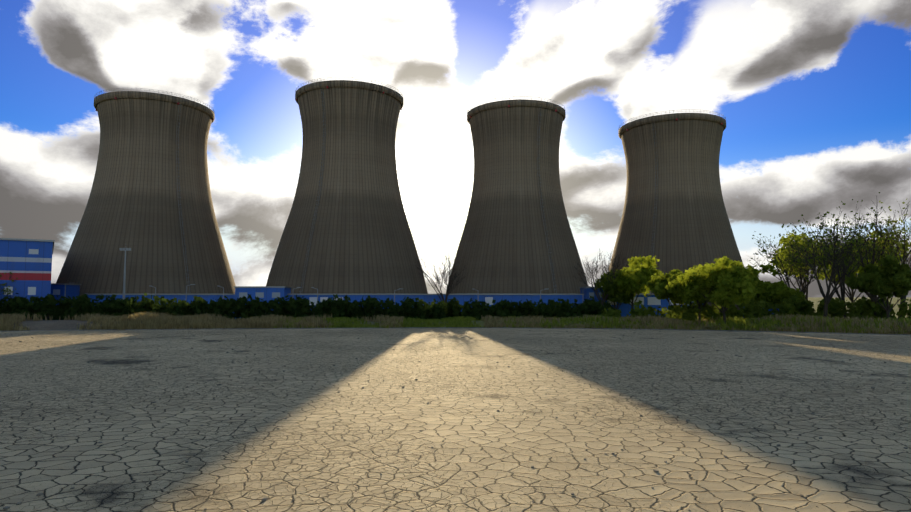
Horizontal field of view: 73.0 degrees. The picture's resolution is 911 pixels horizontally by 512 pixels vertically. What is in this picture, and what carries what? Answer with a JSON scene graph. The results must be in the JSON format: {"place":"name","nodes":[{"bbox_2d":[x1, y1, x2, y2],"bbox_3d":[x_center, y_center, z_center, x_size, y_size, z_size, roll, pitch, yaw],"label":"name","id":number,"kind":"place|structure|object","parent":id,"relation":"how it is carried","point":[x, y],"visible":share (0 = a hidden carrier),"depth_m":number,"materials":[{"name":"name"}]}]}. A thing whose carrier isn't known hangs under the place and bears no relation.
{"place":"outdoors","nodes":[
{"label":"outdoors","id":0,"kind":"place"},
{"bbox_2d":[88,294,653,294],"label":"blue shed roof","id":1,"kind":"structure","parent":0,"point":[356,294],"depth_m":188.06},
{"bbox_2d":[0,328,910,511],"bbox_3d":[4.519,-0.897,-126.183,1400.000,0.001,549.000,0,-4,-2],"label":"paved yard","id":2,"kind":"structure","parent":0,"point":[325,447],"depth_m":37.02,"materials":[{"name":"grey concrete"}]},
{"bbox_2d":[2,330,909,511],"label":"yard stones","id":3,"kind":"object","parent":2,"relation":"on","point":[263,499],"visible":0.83,"depth_m":43.46,"materials":[{"name":"grey stone"}]},
{"bbox_2d":[503,314,910,333],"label":"verge grass","id":4,"kind":"structure","parent":2,"relation":"on","point":[730,321],"depth_m":137.72,"materials":[{"name":"green plant"}]},
{"bbox_2d":[526,322,910,333],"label":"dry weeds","id":5,"kind":"object","parent":2,"relation":"on","point":[700,327],"visible":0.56,"depth_m":136.60,"materials":[{"name":"plant"}]},
{"bbox_2d":[0,0,910,296],"label":"sky","id":6,"kind":"structure","parent":0,"point":[813,96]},
{"bbox_2d":[13,319,906,333],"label":"verge bank","id":7,"kind":"structure","parent":0,"point":[52,325],"depth_m":139.49,"materials":[{"name":"green plant"}]},
{"bbox_2d":[0,311,404,330],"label":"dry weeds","id":8,"kind":"object","parent":7,"relation":"on","point":[149,320],"visible":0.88,"depth_m":144.63,"materials":[{"name":"beige plant"}]},
{"bbox_2d":[274,315,519,327],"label":"verge grass","id":9,"kind":"structure","parent":7,"relation":"on","point":[458,321],"depth_m":149.90,"materials":[{"name":"green plant"}]},
{"bbox_2d":[335,297,910,334],"bbox_3d":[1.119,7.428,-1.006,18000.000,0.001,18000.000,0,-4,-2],"label":"ground","id":10,"kind":"structure","parent":0,"point":[815,300],"depth_m":1008.41,"materials":[{"name":"soil"}]},
{"bbox_2d":[0,272,17,297],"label":"bare tree","id":11,"kind":"object","parent":10,"relation":"on","point":[7,290],"visible":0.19,"depth_m":164.92,"materials":[{"name":"brown plant"}]},
{"bbox_2d":[0,240,52,300],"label":"building","id":12,"kind":"structure","parent":10,"relation":"on","point":[22,264],"depth_m":168.32,"materials":[{"name":"blue metal"}]},
{"bbox_2d":[4,249,38,294],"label":"windows","id":13,"kind":"structure","parent":12,"relation":"in","point":[31,290],"depth_m":168.91,"materials":[{"name":"white glass"}]},
{"bbox_2d":[0,238,54,253],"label":"roof","id":14,"kind":"structure","parent":12,"relation":"attached to","point":[53,241],"depth_m":169.03,"materials":[{"name":"metal"}]},
{"bbox_2d":[51,285,79,304],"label":"building","id":15,"kind":"structure","parent":10,"relation":"on","point":[72,291],"depth_m":183.94,"materials":[{"name":"blue metal"}]},
{"bbox_2d":[53,289,59,294],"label":"pump house windows","id":16,"kind":"structure","parent":15,"relation":"attached to","point":[56,291],"depth_m":181.98,"materials":[{"name":"grey glass"}]},
{"bbox_2d":[51,283,80,284],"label":"roof","id":17,"kind":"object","parent":15,"relation":"on","point":[63,284],"visible":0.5,"depth_m":181.93,"materials":[{"name":"silver metal"}]},
{"bbox_2d":[0,293,211,319],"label":"hedge","id":18,"kind":"object","parent":10,"relation":"on","point":[47,306],"visible":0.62,"depth_m":155.86,"materials":[{"name":"green plant"}]},
{"bbox_2d":[119,248,130,299],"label":"flood mast","id":19,"kind":"object","parent":10,"relation":"on","point":[125,250],"visible":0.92,"depth_m":180.91,"materials":[{"name":"silver metal"}]},
{"bbox_2d":[56,91,235,295],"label":"tower","id":20,"kind":"structure","parent":10,"relation":"on","point":[132,202],"depth_m":215.82,"materials":[{"name":"concrete"}]},
{"bbox_2d":[94,88,214,288],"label":"tower steelwork","id":21,"kind":"object","parent":20,"relation":"attached to","point":[127,89],"visible":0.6,"depth_m":218.83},
{"bbox_2d":[235,288,290,317],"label":"building","id":22,"kind":"structure","parent":10,"relation":"on","point":[284,292],"depth_m":183.64,"materials":[{"name":"blue metal"}]},
{"bbox_2d":[239,292,279,297],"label":"windows","id":23,"kind":"structure","parent":22,"relation":"attached to","point":[261,294],"depth_m":183.54,"materials":[{"name":"grey glass"}]},
{"bbox_2d":[234,286,291,287],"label":"roof","id":24,"kind":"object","parent":22,"relation":"on","point":[261,287],"visible":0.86,"depth_m":183.45,"materials":[{"name":"silver metal"}]},
{"bbox_2d":[184,293,351,319],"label":"hedge","id":25,"kind":"object","parent":10,"relation":"on","point":[243,307],"visible":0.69,"depth_m":157.66,"materials":[{"name":"green plant"}]},
{"bbox_2d":[266,80,427,293],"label":"tower","id":26,"kind":"structure","parent":10,"relation":"on","point":[361,241],"depth_m":217.89,"materials":[{"name":"concrete"}]},
{"bbox_2d":[295,77,402,292],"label":"tower steelwork","id":27,"kind":"object","parent":26,"relation":"attached to","point":[323,164],"visible":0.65,"depth_m":218.31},
{"bbox_2d":[87,295,689,317],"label":"blue shed","id":28,"kind":"structure","parent":10,"relation":"on","point":[623,307],"depth_m":189.08,"materials":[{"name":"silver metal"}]},
{"bbox_2d":[309,297,688,304],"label":"shed panels","id":29,"kind":"object","parent":28,"relation":"attached to","point":[653,301],"visible":0.33,"depth_m":190.26,"materials":[{"name":"white"}]},
{"bbox_2d":[416,252,465,302],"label":"bare tree","id":30,"kind":"object","parent":10,"relation":"on","point":[449,279],"visible":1,"depth_m":181.65,"materials":[{"name":"brown plant"}]},
{"bbox_2d":[330,295,615,319],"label":"hedge","id":31,"kind":"object","parent":10,"relation":"on","point":[369,306],"visible":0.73,"depth_m":160.27,"materials":[{"name":"green plant"}]},
{"bbox_2d":[446,99,587,293],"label":"tower","id":32,"kind":"structure","parent":10,"relation":"on","point":[503,248],"depth_m":221.11,"materials":[{"name":"concrete"}]},
{"bbox_2d":[467,96,564,293],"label":"tower steelwork","id":33,"kind":"object","parent":32,"relation":"attached to","point":[538,175],"visible":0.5,"depth_m":220.66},
{"bbox_2d":[580,288,606,311],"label":"building","id":34,"kind":"structure","parent":10,"relation":"on","point":[585,292],"depth_m":187.36,"materials":[{"name":"blue metal"}]},
{"bbox_2d":[589,292,601,297],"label":"windows","id":35,"kind":"structure","parent":34,"relation":"attached to","point":[591,294],"depth_m":187.25,"materials":[{"name":"grey glass"}]},
{"bbox_2d":[573,248,628,304],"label":"bare tree","id":36,"kind":"object","parent":10,"relation":"on","point":[591,272],"visible":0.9,"depth_m":182.91,"materials":[{"name":"brown plant"}]},
{"bbox_2d":[600,275,636,308],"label":"tree","id":37,"kind":"object","parent":10,"relation":"on","point":[614,296],"visible":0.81,"depth_m":180.74,"materials":[{"name":"green plant"}]},
{"bbox_2d":[593,255,661,311],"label":"tree","id":38,"kind":"object","parent":10,"relation":"on","point":[636,275],"visible":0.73,"depth_m":179.98,"materials":[{"name":"green plant"}]},
{"bbox_2d":[600,300,709,318],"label":"shrubs","id":39,"kind":"object","parent":10,"relation":"on","point":[643,311],"visible":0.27,"depth_m":158.36,"materials":[{"name":"green plant"}]},
{"bbox_2d":[646,269,684,306],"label":"tree","id":40,"kind":"object","parent":10,"relation":"on","point":[656,284],"visible":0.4,"depth_m":158.46,"materials":[{"name":"green plant"}]},
{"bbox_2d":[609,113,742,312],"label":"tower","id":41,"kind":"structure","parent":10,"relation":"on","point":[691,227],"depth_m":222.90,"materials":[{"name":"concrete"}]},
{"bbox_2d":[618,110,725,293],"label":"tower steelwork","id":42,"kind":"object","parent":41,"relation":"attached to","point":[657,164],"visible":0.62,"depth_m":224.82,"materials":[{"name":"grey metal"}]},
{"bbox_2d":[665,264,715,321],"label":"tree","id":43,"kind":"object","parent":10,"relation":"on","point":[676,289],"visible":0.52,"depth_m":144.75,"materials":[{"name":"green plant"}]},
{"bbox_2d":[675,256,759,322],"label":"tree","id":44,"kind":"object","parent":10,"relation":"on","point":[731,281],"visible":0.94,"depth_m":137.32,"materials":[{"name":"green plant"}]},
{"bbox_2d":[734,279,772,302],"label":"tree","id":45,"kind":"object","parent":10,"relation":"on","point":[759,283],"visible":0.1,"depth_m":171.01,"materials":[{"name":"green plant"}]},
{"bbox_2d":[753,280,805,310],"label":"bush","id":46,"kind":"object","parent":10,"relation":"on","point":[774,293],"visible":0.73,"depth_m":159.88,"materials":[{"name":"green plant"}]},
{"bbox_2d":[749,223,827,291],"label":"bare tree","id":47,"kind":"object","parent":10,"relation":"on","point":[775,255],"visible":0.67,"depth_m":168.49,"materials":[{"name":"brown plant"}]},
{"bbox_2d":[667,295,910,322],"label":"shrubs","id":48,"kind":"object","parent":10,"relation":"on","point":[864,307],"visible":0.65,"depth_m":149.23,"materials":[{"name":"green plant"}]},
{"bbox_2d":[759,231,836,294],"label":"tree","id":49,"kind":"object","parent":10,"relation":"on","point":[770,269],"visible":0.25,"depth_m":207.04,"materials":[{"name":"green plant"}]},
{"bbox_2d":[788,266,829,299],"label":"tree","id":50,"kind":"object","parent":10,"relation":"on","point":[822,279],"visible":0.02,"depth_m":220.74,"materials":[{"name":"green plant"}]},
{"bbox_2d":[773,214,889,316],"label":"bare tree","id":51,"kind":"object","parent":10,"relation":"on","point":[827,298],"visible":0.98,"depth_m":146.22,"materials":[{"name":"plant"}]},
{"bbox_2d":[783,201,885,317],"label":"bare tree","id":52,"kind":"object","parent":10,"relation":"on","point":[842,290],"visible":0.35,"depth_m":158.77,"materials":[{"name":"green plant"}]},
{"bbox_2d":[817,247,883,306],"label":"tree","id":53,"kind":"object","parent":10,"relation":"on","point":[852,291],"visible":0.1,"depth_m":190.67,"materials":[{"name":"green plant"}]},
{"bbox_2d":[798,192,910,316],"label":"bare tree","id":54,"kind":"object","parent":10,"relation":"on","point":[880,234],"visible":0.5,"depth_m":150.99,"materials":[{"name":"plant"}]},
{"bbox_2d":[844,255,910,318],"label":"tree","id":55,"kind":"object","parent":10,"relation":"on","point":[891,278],"visible":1,"depth_m":138.15,"materials":[{"name":"green plant"}]},
{"bbox_2d":[849,231,910,297],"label":"tree","id":56,"kind":"object","parent":10,"relation":"on","point":[908,245],"visible":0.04,"depth_m":195.73,"materials":[{"name":"green plant"}]},
{"bbox_2d":[865,199,910,318],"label":"bare tree","id":57,"kind":"object","parent":10,"relation":"on","point":[900,239],"visible":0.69,"depth_m":151.04,"materials":[{"name":"green plant"}]},
{"bbox_2d":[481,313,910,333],"bbox_3d":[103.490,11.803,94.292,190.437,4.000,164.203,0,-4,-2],"label":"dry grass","id":58,"kind":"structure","parent":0,"point":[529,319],"depth_m":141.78,"materials":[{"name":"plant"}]}
]}

